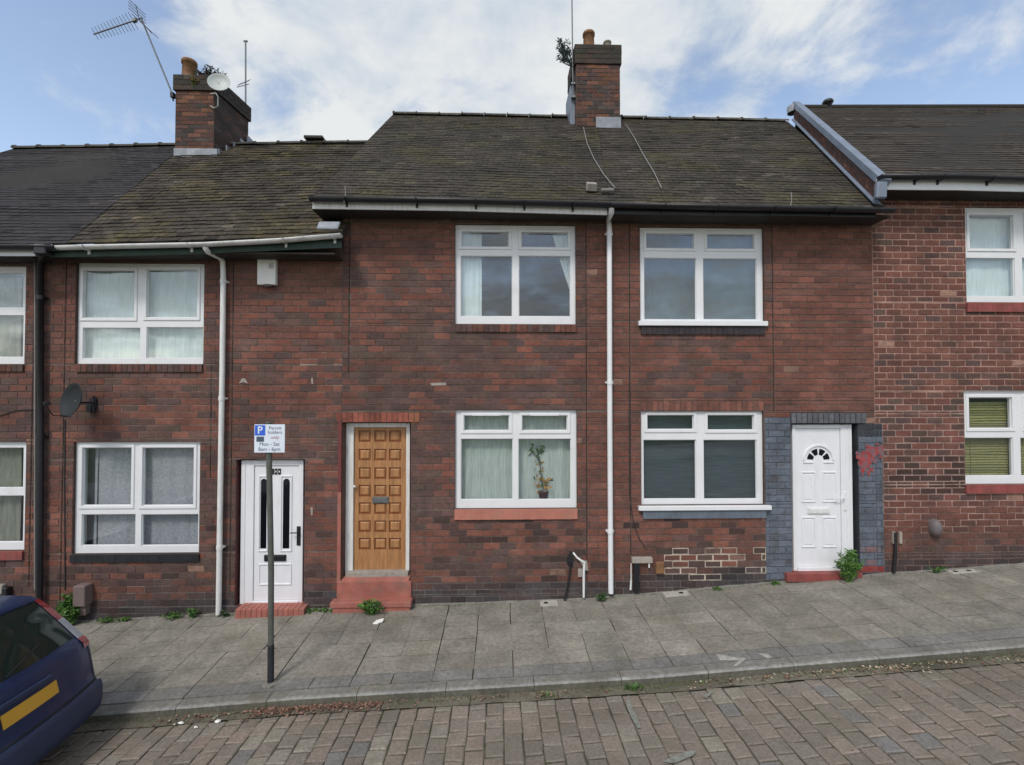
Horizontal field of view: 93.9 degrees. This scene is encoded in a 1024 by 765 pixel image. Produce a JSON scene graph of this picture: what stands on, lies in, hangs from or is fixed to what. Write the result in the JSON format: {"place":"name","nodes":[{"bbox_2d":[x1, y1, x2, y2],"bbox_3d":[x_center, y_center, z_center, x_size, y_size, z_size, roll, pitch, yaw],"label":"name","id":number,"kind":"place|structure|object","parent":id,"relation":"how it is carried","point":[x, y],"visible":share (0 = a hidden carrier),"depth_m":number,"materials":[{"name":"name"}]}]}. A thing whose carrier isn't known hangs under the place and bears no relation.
{"place":"outdoors","nodes":[
{"label":"outdoors","id":0,"kind":"place"},
{"bbox_2d":[0,0,1023,244],"label":"sky","id":1,"kind":"structure","parent":0,"point":[331,69],"materials":[{"name":"blue"}]},
{"bbox_2d":[35,659,1023,764],"bbox_3d":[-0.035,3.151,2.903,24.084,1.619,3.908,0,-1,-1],"label":"road","id":2,"kind":"structure","parent":0,"point":[946,707],"depth_m":4.36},
{"bbox_2d":[0,595,102,764],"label":"parked car","id":3,"kind":"object","parent":2,"relation":"on","point":[51,689],"visible":1,"depth_m":4.25,"materials":[{"name":"blue paint"}]},
{"bbox_2d":[73,653,1023,732],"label":"gutter channel","id":4,"kind":"object","parent":2,"relation":"on","point":[449,701],"visible":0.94,"depth_m":4.92,"materials":[{"name":"grey concrete"}]},
{"bbox_2d":[534,690,556,699],"bbox_3d":[0.342,3.199,4.897,0.251,0.056,0.139,1,-1,-30],"label":"grass tuft","id":5,"kind":"object","parent":4,"relation":"on","point":[545,693],"visible":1,"depth_m":4.91,"materials":[{"name":"green plant"}]},
{"bbox_2d":[82,653,1023,728],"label":"gutter grass","id":6,"kind":"structure","parent":4,"relation":"on","point":[1002,655],"depth_m":4.99,"materials":[{"name":"green plant"}]},
{"bbox_2d":[102,638,1023,752],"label":"leaf litter","id":7,"kind":"object","parent":4,"relation":"on","point":[297,707],"visible":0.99,"depth_m":4.89,"materials":[{"name":"brown plant"}]},
{"bbox_2d":[624,682,643,691],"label":"grass tuft","id":8,"kind":"object","parent":4,"relation":"on","point":[635,687],"visible":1,"depth_m":4.97,"materials":[{"name":"green plant"}]},
{"bbox_2d":[627,696,640,727],"bbox_3d":[1.149,3.153,4.596,0.064,0.020,0.492,0,-1,2],"label":"road mark","id":9,"kind":"object","parent":2,"relation":"on","point":[632,714],"visible":1,"depth_m":4.56,"materials":[{"name":"paint"}]},
{"bbox_2d":[662,751,695,762],"bbox_3d":[1.395,3.108,3.969,0.344,0.014,0.065,0,-1,-23],"label":"road mark","id":10,"kind":"object","parent":2,"relation":"on","point":[680,756],"visible":1,"depth_m":3.97,"materials":[{"name":"paint"}]},
{"bbox_2d":[703,690,713,697],"bbox_3d":[1.966,3.117,4.791,0.181,0.008,0.043,1,-2,-41],"label":"road mark","id":11,"kind":"object","parent":2,"relation":"on","point":[708,694],"visible":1,"depth_m":4.78,"materials":[{"name":"paint"}]},
{"bbox_2d":[72,565,1023,705],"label":"pavement","id":12,"kind":"structure","parent":0,"point":[983,600],"depth_m":5.89,"materials":[{"name":"grey concrete"}]},
{"bbox_2d":[55,592,79,624],"bbox_3d":[-6.171,3.165,6.660,0.362,0.486,0.239,0,-1,-12],"label":"wall weed","id":13,"kind":"object","parent":12,"relation":"on","point":[68,611],"depth_m":6.65,"materials":[{"name":"green plant"}]},
{"bbox_2d":[96,616,112,622],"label":"wall weed","id":14,"kind":"object","parent":12,"relation":"on","point":[105,620],"depth_m":6.71,"materials":[{"name":"green plant"}]},
{"bbox_2d":[112,616,129,621],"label":"wall weed","id":15,"kind":"object","parent":12,"relation":"on","point":[124,619],"depth_m":6.72,"materials":[{"name":"green plant"}]},
{"bbox_2d":[158,611,181,619],"bbox_3d":[-4.790,3.278,6.734,0.331,0.143,0.164,0,-1,7],"label":"wall weed","id":16,"kind":"object","parent":12,"relation":"on","point":[174,615],"depth_m":6.74,"materials":[{"name":"green plant"}]},
{"bbox_2d":[185,607,198,617],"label":"wall weed","id":17,"kind":"object","parent":12,"relation":"on","point":[193,612],"depth_m":6.75,"materials":[{"name":"green plant"}]},
{"bbox_2d":[218,609,233,616],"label":"wall weed","id":18,"kind":"object","parent":12,"relation":"on","point":[224,613],"depth_m":6.75,"materials":[{"name":"green plant"}]},
{"bbox_2d":[254,422,284,687],"bbox_3d":[-2.642,1.856,5.231,0.329,2.853,0.174,0,-1,-1],"label":"parking sign","id":19,"kind":"object","parent":12,"relation":"on","point":[269,438],"visible":1,"depth_m":5.21,"materials":[{"name":"metal"}]},
{"bbox_2d":[306,606,319,613],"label":"wall weed","id":20,"kind":"object","parent":12,"relation":"on","point":[310,609],"depth_m":6.80,"materials":[{"name":"green plant"}]},
{"bbox_2d":[317,607,331,611],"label":"wall weed","id":21,"kind":"object","parent":12,"relation":"on","point":[325,609],"depth_m":6.77,"materials":[{"name":"green plant"}]},
{"bbox_2d":[357,597,385,614],"bbox_3d":[-1.944,3.115,6.651,0.410,0.259,0.228,0,-1,-1],"label":"wall weed","id":22,"kind":"object","parent":12,"relation":"on","point":[366,608],"depth_m":6.64,"materials":[{"name":"green plant"}]},
{"bbox_2d":[373,618,383,623],"bbox_3d":[-1.794,3.208,6.426,0.149,0.054,0.072,0,-1,-19],"label":"crumpled paper","id":23,"kind":"object","parent":12,"relation":"on","point":[379,621],"visible":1,"depth_m":6.41,"materials":[{"name":"white paper"}]},
{"bbox_2d":[84,569,954,623],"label":"wall foot grass","id":24,"kind":"structure","parent":12,"relation":"on","point":[515,604],"depth_m":6.88,"materials":[{"name":"green plant"}]},
{"bbox_2d":[540,600,557,606],"bbox_3d":[0.525,3.160,6.850,0.250,0.023,0.160,0,-1,-1],"label":"pavement cover","id":25,"kind":"object","parent":12,"relation":"on","point":[549,603],"visible":1,"depth_m":6.83,"materials":[{"name":"grey metal"}]},
{"bbox_2d":[75,562,1023,622],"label":"pavement edge","id":26,"kind":"object","parent":12,"relation":"on","point":[626,595],"visible":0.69,"depth_m":6.97,"materials":[{"name":"concrete"}]},
{"bbox_2d":[594,591,607,601],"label":"wall weed","id":27,"kind":"object","parent":12,"relation":"on","point":[602,597],"depth_m":6.85,"materials":[{"name":"green plant"}]},
{"bbox_2d":[662,590,690,596],"bbox_3d":[2.374,3.053,6.916,0.359,0.044,0.150,0,-1,-1],"label":"pavement cover","id":28,"kind":"object","parent":12,"relation":"on","point":[676,593],"visible":1,"depth_m":6.90,"materials":[{"name":"grey"}]},
{"bbox_2d":[716,654,744,659],"bbox_3d":[2.408,3.025,5.255,0.303,0.021,0.112,0,-1,14],"label":"paint mark","id":29,"kind":"object","parent":12,"relation":"on","point":[722,657],"visible":1,"depth_m":5.26,"materials":[{"name":"white paint"}]},
{"bbox_2d":[758,653,771,657],"bbox_3d":[2.790,2.999,5.268,0.082,0.008,0.142,1,-1,-28],"label":"paint mark","id":30,"kind":"object","parent":12,"relation":"on","point":[766,655],"visible":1,"depth_m":5.26,"materials":[{"name":"white paint"}]},
{"bbox_2d":[833,548,864,582],"bbox_3d":[4.872,2.642,6.899,0.462,0.500,0.303,0,-1,-21],"label":"wall weed","id":31,"kind":"object","parent":12,"relation":"on","point":[849,564],"depth_m":6.88,"materials":[{"name":"green plant"}]},
{"bbox_2d":[929,565,947,572],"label":"wall weed","id":32,"kind":"object","parent":12,"relation":"on","point":[939,568],"depth_m":7.03,"materials":[{"name":"green plant"}]},
{"bbox_2d":[947,569,979,573],"bbox_3d":[6.616,2.768,7.014,0.399,0.041,0.110,0,-1,-1],"label":"pavement cover","id":33,"kind":"object","parent":12,"relation":"on","point":[960,571],"visible":1,"depth_m":7.00,"materials":[{"name":"grey"}]},
{"bbox_2d":[84,569,1021,698],"bbox_3d":[-0.159,3.129,6.176,60.000,3.863,2.120,0,-1,-1],"label":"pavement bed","id":34,"kind":"object","parent":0,"point":[506,636],"visible":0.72,"depth_m":5.87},
{"bbox_3d":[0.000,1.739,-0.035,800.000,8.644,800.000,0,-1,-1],"label":"ground","id":35,"kind":"structure","parent":0,"visible":0},
{"bbox_2d":[0,142,212,601],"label":"terraced house","id":36,"kind":"structure","parent":35,"relation":"on","point":[51,196],"depth_m":6.86,"materials":[{"name":"brick"}]},
{"bbox_2d":[0,584,5,593],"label":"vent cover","id":37,"kind":"object","parent":36,"relation":"attached to","point":[2,586],"visible":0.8,"depth_m":6.71,"materials":[{"name":"beige plastic"}]},
{"bbox_2d":[2,586,11,595],"bbox_3d":[-7.093,2.945,6.719,0.073,0.149,0.090,0,-1,-1],"label":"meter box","id":38,"kind":"object","parent":36,"relation":"attached to","point":[6,590],"visible":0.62,"depth_m":6.69,"materials":[{"name":"black plastic"}]},
{"bbox_2d":[0,448,21,540],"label":"curtain","id":39,"kind":"object","parent":36,"relation":"hanging from","point":[10,476],"visible":0.7,"depth_m":6.95,"materials":[{"name":"beige fabric"}]},
{"bbox_2d":[0,277,21,356],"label":"curtain","id":40,"kind":"object","parent":36,"relation":"hanging from","point":[10,326],"visible":0.75,"depth_m":7.00,"materials":[{"name":"beige fabric"}]},
{"bbox_2d":[0,267,25,370],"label":"window","id":41,"kind":"structure","parent":36,"relation":"in","point":[6,363],"depth_m":6.89,"materials":[{"name":"white plastic"}]},
{"bbox_2d":[0,442,31,559],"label":"window","id":42,"kind":"structure","parent":36,"relation":"in","point":[4,491],"depth_m":6.83,"materials":[{"name":"white plastic"}]},
{"bbox_2d":[0,409,33,415],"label":"cable","id":43,"kind":"object","parent":36,"relation":"attached to","point":[16,410],"visible":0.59,"depth_m":6.80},
{"bbox_2d":[45,57,366,619],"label":"terraced house","id":44,"kind":"structure","parent":35,"relation":"on","point":[228,186],"depth_m":6.91,"materials":[{"name":"brick"}]},
{"bbox_2d":[64,420,65,589],"bbox_3d":[-6.353,1.733,6.799,0.058,2.406,0.012,0,-1,-1],"label":"cable","id":45,"kind":"object","parent":44,"relation":"attached to","point":[64,505],"visible":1,"depth_m":6.79,"materials":[{"name":"black plastic"}]},
{"bbox_2d":[43,383,96,416],"bbox_3d":[-6.015,0.237,6.530,0.374,0.464,0.592,0,-1,-21],"label":"satellite dish","id":46,"kind":"object","parent":44,"relation":"attached to","point":[70,400],"visible":1,"depth_m":6.55,"materials":[{"name":"grey metal"}]},
{"bbox_2d":[73,583,92,615],"bbox_3d":[-6.026,3.049,6.719,0.162,0.424,0.140,0,-1,-1],"label":"meter box","id":47,"kind":"object","parent":44,"relation":"attached to","point":[82,595],"visible":1,"depth_m":6.67,"materials":[{"name":"brown plastic"}]},
{"bbox_2d":[85,448,87,544],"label":"curtain","id":48,"kind":"object","parent":44,"relation":"hanging from","point":[86,494],"visible":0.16,"depth_m":6.97,"materials":[{"name":"grey fabric"}]},
{"bbox_2d":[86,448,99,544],"bbox_3d":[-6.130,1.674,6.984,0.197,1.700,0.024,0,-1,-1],"label":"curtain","id":49,"kind":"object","parent":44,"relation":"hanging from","point":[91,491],"visible":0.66,"depth_m":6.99,"materials":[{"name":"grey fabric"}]},
{"bbox_2d":[86,271,139,357],"bbox_3d":[-5.934,-0.997,7.029,0.963,1.527,0.022,0,-1,-1],"label":"curtain","id":50,"kind":"object","parent":44,"relation":"hanging from","point":[110,294],"visible":0.45,"depth_m":7.03,"materials":[{"name":"white fabric"}]},
{"bbox_2d":[92,0,175,100],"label":"roof aerial","id":51,"kind":"object","parent":44,"relation":"attached to","point":[172,94],"visible":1,"depth_m":9.46,"materials":[{"name":"metal"}]},
{"bbox_2d":[69,442,199,562],"bbox_3d":[-5.362,1.703,6.871,1.795,1.700,0.133,0,-1,-1],"label":"window","id":52,"kind":"structure","parent":44,"relation":"in","point":[137,506],"depth_m":6.87,"materials":[{"name":"white plastic"}]},
{"bbox_2d":[75,263,203,371],"bbox_3d":[-5.357,-0.938,6.925,1.811,1.573,0.131,0,-1,-1],"label":"window","id":53,"kind":"structure","parent":44,"relation":"in","point":[142,320],"depth_m":6.92,"materials":[{"name":"white plastic"}]},
{"bbox_2d":[93,448,197,544],"bbox_3d":[-5.316,1.677,6.997,1.541,1.703,0.032,0,-1,-1],"label":"curtain","id":54,"kind":"object","parent":44,"relation":"hanging from","point":[169,475],"visible":0.58,"depth_m":7.00,"materials":[{"name":"grey fabric"}]},
{"bbox_2d":[149,271,202,357],"bbox_3d":[-5.007,-1.001,7.053,0.955,1.533,0.033,0,-1,-2],"label":"curtain","id":55,"kind":"object","parent":44,"relation":"hanging from","point":[173,293],"visible":0.51,"depth_m":7.05,"materials":[{"name":"white fabric"}]},
{"bbox_2d":[190,75,198,86],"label":"chimney moss","id":56,"kind":"object","parent":44,"relation":"attached to","point":[194,82],"visible":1,"depth_m":9.63,"materials":[{"name":"green plant"}]},
{"bbox_2d":[193,64,227,76],"bbox_3d":[-6.233,-6.356,9.907,0.620,0.345,0.430,1,-1,-32],"label":"chimney weed","id":57,"kind":"object","parent":44,"relation":"on","point":[206,72],"visible":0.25,"depth_m":9.81,"materials":[{"name":"green plant"}]},
{"bbox_2d":[207,73,229,108],"bbox_3d":[-5.869,-5.816,9.468,0.524,0.623,0.259,0,-1,21],"label":"satellite dish","id":58,"kind":"object","parent":44,"relation":"attached to","point":[217,81],"visible":1,"depth_m":9.48,"materials":[{"name":"white metal"}]},
{"bbox_2d":[237,40,250,102],"bbox_3d":[-6.116,-7.043,10.891,0.293,1.518,0.108,0,-1,-1],"label":"roof aerial","id":59,"kind":"object","parent":44,"relation":"attached to","point":[245,41],"visible":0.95,"depth_m":10.88,"materials":[{"name":"metal"}]},
{"bbox_2d":[257,259,277,287],"bbox_3d":[-3.530,-1.573,6.905,0.267,0.407,0.119,0,-1,-1],"label":"alarm box","id":60,"kind":"object","parent":44,"relation":"attached to","point":[267,273],"visible":1,"depth_m":6.87,"materials":[{"name":"white plastic"}]},
{"bbox_2d":[254,465,300,599],"bbox_3d":[-3.408,2.183,6.947,0.676,1.942,0.121,0,-1,-1],"label":"door","id":61,"kind":"structure","parent":44,"relation":"in","point":[286,528],"depth_m":6.96,"materials":[{"name":"white plastic"}]},
{"bbox_2d":[304,135,324,140],"bbox_3d":[-4.226,-5.221,10.252,0.400,0.060,0.200,0,-1,-1],"label":"loose ridge tile","id":62,"kind":"object","parent":44,"relation":"on","point":[312,137],"visible":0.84,"depth_m":10.16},
{"bbox_2d":[308,29,621,613],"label":"terraced house","id":63,"kind":"structure","parent":35,"relation":"on","point":[425,191],"depth_m":7.01,"materials":[{"name":"brick"}]},
{"bbox_2d":[353,427,405,569],"bbox_3d":[-1.957,1.768,7.095,0.772,2.204,0.106,0,-1,-1],"label":"door","id":64,"kind":"structure","parent":63,"relation":"in","point":[379,487],"depth_m":7.10,"materials":[{"name":"brown wood"}]},
{"bbox_2d":[430,383,445,385],"bbox_3d":[-1.073,0.023,6.974,0.239,0.047,0.002,0,-1,-1],"label":"mortar patch","id":65,"kind":"object","parent":63,"relation":"attached to","point":[434,384],"visible":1,"depth_m":6.97,"materials":[{"name":"beige concrete"}]},
{"bbox_2d":[461,233,481,315],"bbox_3d":[-0.606,-1.671,7.172,0.302,1.369,0.030,0,-1,-1],"label":"curtain","id":66,"kind":"object","parent":63,"relation":"hanging from","point":[471,295],"visible":0.67,"depth_m":7.17,"materials":[{"name":"white fabric"}]},
{"bbox_2d":[461,416,511,498],"bbox_3d":[-0.388,1.110,7.148,0.888,1.425,0.033,0,-1,-1],"label":"curtain","id":67,"kind":"object","parent":63,"relation":"hanging from","point":[486,472],"visible":0.52,"depth_m":7.15,"materials":[{"name":"white fabric"}]},
{"bbox_2d":[455,225,576,331],"bbox_3d":[0.056,-1.533,7.075,1.782,1.586,0.131,0,-1,-1],"label":"window","id":68,"kind":"structure","parent":63,"relation":"in","point":[515,250],"depth_m":7.08,"materials":[{"name":"white plastic"}]},
{"bbox_2d":[454,410,577,519],"bbox_3d":[0.059,1.197,7.020,1.787,1.585,0.133,0,-1,-1],"label":"window","id":69,"kind":"structure","parent":63,"relation":"in","point":[515,432],"depth_m":7.02,"materials":[{"name":"white plastic"}]},
{"bbox_2d":[528,443,553,498],"bbox_3d":[0.423,1.330,7.159,0.406,0.837,0.162,0,-1,-1],"label":"potted plant","id":70,"kind":"object","parent":63,"relation":"on","point":[542,494],"visible":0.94,"depth_m":7.14,"materials":[{"name":"green plant"}]},
{"bbox_2d":[519,416,569,498],"bbox_3d":[0.519,1.115,7.175,0.959,1.431,0.034,0,-1,-1],"label":"curtain","id":71,"kind":"object","parent":63,"relation":"hanging from","point":[554,456],"visible":0.52,"depth_m":7.17,"materials":[{"name":"white fabric"}]},
{"bbox_2d":[552,234,569,289],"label":"curtain","id":72,"kind":"object","parent":63,"relation":"hanging from","point":[560,240],"visible":0.33,"depth_m":7.21,"materials":[{"name":"white fabric"}]},
{"bbox_2d":[556,37,572,66],"bbox_3d":[1.091,-6.893,9.968,0.404,0.683,0.375,0,-1,-1],"label":"chimney weed","id":73,"kind":"object","parent":63,"relation":"attached to","point":[564,51],"visible":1,"depth_m":9.94,"materials":[{"name":"green plant"}]},
{"bbox_2d":[571,0,575,98],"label":"roof aerial","id":74,"kind":"object","parent":63,"relation":"attached to","point":[573,96],"visible":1,"depth_m":9.96,"materials":[{"name":"metal"}]},
{"bbox_2d":[564,550,588,600],"bbox_3d":[0.930,2.797,6.935,0.368,0.701,0.075,0,-1,-1],"label":"broken gas pipe","id":75,"kind":"object","parent":63,"relation":"attached to","point":[570,559],"visible":1,"depth_m":6.94,"materials":[{"name":"white plastic"}]},
{"bbox_2d":[586,182,596,191],"bbox_3d":[1.160,-2.857,6.986,0.150,0.148,0.164,0,-1,-1],"label":"broken brick","id":76,"kind":"object","parent":63,"relation":"on","point":[591,186],"visible":1,"depth_m":6.94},
{"bbox_2d":[583,127,614,187],"bbox_3d":[1.429,-4.008,8.344,0.120,2.386,2.652,0,-1,-1],"label":"cable","id":77,"kind":"object","parent":63,"relation":"attached to","point":[595,160],"visible":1,"depth_m":7.89,"materials":[{"name":"grey plastic"}]},
{"bbox_2d":[601,188,613,190],"bbox_3d":[1.387,-2.800,6.952,0.180,0.066,0.072,0,-1,-1],"label":"tile fragment","id":78,"kind":"object","parent":63,"relation":"on","point":[608,189],"visible":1,"depth_m":6.92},
{"bbox_2d":[85,638,1023,722],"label":"kerb","id":79,"kind":"structure","parent":35,"relation":"on","point":[214,704],"depth_m":5.04,"materials":[{"name":"grey concrete"}]},
{"bbox_2d":[733,659,745,666],"bbox_3d":[2.445,3.019,5.163,0.242,0.016,0.042,1,-1,-35],"label":"paint mark","id":80,"kind":"object","parent":79,"relation":"on","point":[739,662],"visible":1,"depth_m":5.16,"materials":[{"name":"white paint"}]},
{"bbox_2d":[598,114,895,595],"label":"terraced house","id":81,"kind":"structure","parent":35,"relation":"on","point":[789,368],"depth_m":7.11,"materials":[{"name":"brick"}]},
{"bbox_2d":[629,367,646,549],"bbox_3d":[1.843,1.105,7.019,0.257,2.680,0.012,0,-1,-1],"label":"cable","id":82,"kind":"object","parent":81,"relation":"attached to","point":[629,455],"visible":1,"depth_m":7.01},
{"bbox_2d":[630,556,652,591],"bbox_3d":[1.874,2.793,6.960,0.331,0.500,0.070,0,-1,-1],"label":"boxed pipe cover","id":83,"kind":"object","parent":81,"relation":"attached to","point":[636,560],"visible":1,"depth_m":6.94,"materials":[{"name":"black plastic"}]},
{"bbox_2d":[625,124,661,187],"bbox_3d":[2.298,-4.127,8.512,0.039,2.589,2.891,0,-1,3],"label":"cable","id":84,"kind":"object","parent":81,"relation":"attached to","point":[645,157],"visible":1,"depth_m":8.14,"materials":[{"name":"grey plastic"}]},
{"bbox_2d":[646,261,652,315],"bbox_3d":[2.084,-1.425,7.245,0.109,0.828,0.009,0,-1,-1],"label":"cord","id":85,"kind":"object","parent":81,"relation":"hanging from","point":[652,288],"visible":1,"depth_m":7.24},
{"bbox_2d":[655,561,663,573],"bbox_3d":[2.156,2.700,6.979,0.126,0.170,0.050,0,-1,-1],"label":"air brick","id":86,"kind":"object","parent":81,"relation":"attached to","point":[659,567],"visible":1,"depth_m":6.96,"materials":[{"name":"ceramic"}]},
{"bbox_2d":[644,235,694,318],"bbox_3d":[2.468,-1.697,7.426,0.932,1.484,0.005,0,-1,-1],"label":"curtain","id":87,"kind":"object","parent":81,"relation":"hanging from","point":[673,295],"visible":0.53,"depth_m":7.42,"materials":[{"name":"grey fabric"}]},
{"bbox_2d":[644,415,754,497],"bbox_3d":[2.881,1.141,7.215,1.912,1.478,0.008,0,-1,-1],"label":"blind","id":88,"kind":"object","parent":81,"relation":"attached to","point":[669,468],"visible":0.56,"depth_m":7.21,"materials":[{"name":"grey fabric"}]},
{"bbox_2d":[638,228,767,334],"bbox_3d":[2.820,-1.509,7.131,1.919,1.602,0.160,0,-1,-1],"label":"window","id":89,"kind":"structure","parent":81,"relation":"in","point":[699,251],"depth_m":7.15,"materials":[{"name":"white plastic"}]},
{"bbox_2d":[638,411,771,518],"bbox_3d":[2.826,1.209,7.076,1.960,1.569,0.160,0,-1,-1],"label":"window","id":90,"kind":"structure","parent":81,"relation":"in","point":[699,432],"depth_m":7.09,"materials":[{"name":"white plastic"}]},
{"bbox_2d":[703,235,754,318],"bbox_3d":[3.344,-1.665,7.284,0.885,1.456,0.006,0,-1,-1],"label":"curtain","id":91,"kind":"object","parent":81,"relation":"hanging from","point":[728,289],"visible":0.58,"depth_m":7.28,"materials":[{"name":"grey fabric"}]},
{"bbox_2d":[795,428,846,565],"bbox_3d":[4.623,1.714,7.150,0.755,2.050,0.124,0,-1,-1],"label":"door","id":92,"kind":"structure","parent":81,"relation":"in","point":[818,512],"depth_m":7.16,"materials":[{"name":"white plastic"}]},
{"bbox_2d":[787,98,1023,572],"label":"terraced house","id":93,"kind":"structure","parent":35,"relation":"on","point":[947,349],"depth_m":7.18,"materials":[{"name":"brick"}]},
{"bbox_2d":[892,531,901,572],"bbox_3d":[5.689,2.509,7.070,0.164,0.600,0.057,0,-1,-1],"label":"cable conduit","id":94,"kind":"object","parent":93,"relation":"attached to","point":[894,537],"visible":1,"depth_m":7.06,"materials":[{"name":"black plastic"}]},
{"bbox_2d":[928,518,942,536],"bbox_3d":[6.267,2.151,7.060,0.153,0.264,0.120,0,-1,-1],"label":"wall vent","id":95,"kind":"object","parent":93,"relation":"attached to","point":[935,528],"depth_m":7.04,"materials":[{"name":"grey plastic"}]},
{"bbox_2d":[964,390,1023,493],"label":"window","id":96,"kind":"structure","parent":93,"relation":"in","point":[1015,398],"depth_m":7.22,"materials":[{"name":"white plastic"}]},
{"bbox_2d":[965,402,1023,474],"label":"blind","id":97,"kind":"object","parent":93,"relation":"attached to","point":[986,456],"visible":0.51,"depth_m":7.32,"materials":[{"name":"green fabric"}]},
{"bbox_2d":[965,208,1023,311],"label":"window","id":98,"kind":"structure","parent":93,"relation":"in","point":[1015,252],"depth_m":7.27,"materials":[{"name":"white plastic"}]},
{"bbox_2d":[966,218,1023,295],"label":"curtain","id":99,"kind":"object","parent":93,"relation":"hanging from","point":[988,277],"visible":0.54,"depth_m":7.39,"materials":[{"name":"white fabric"}]}
]}

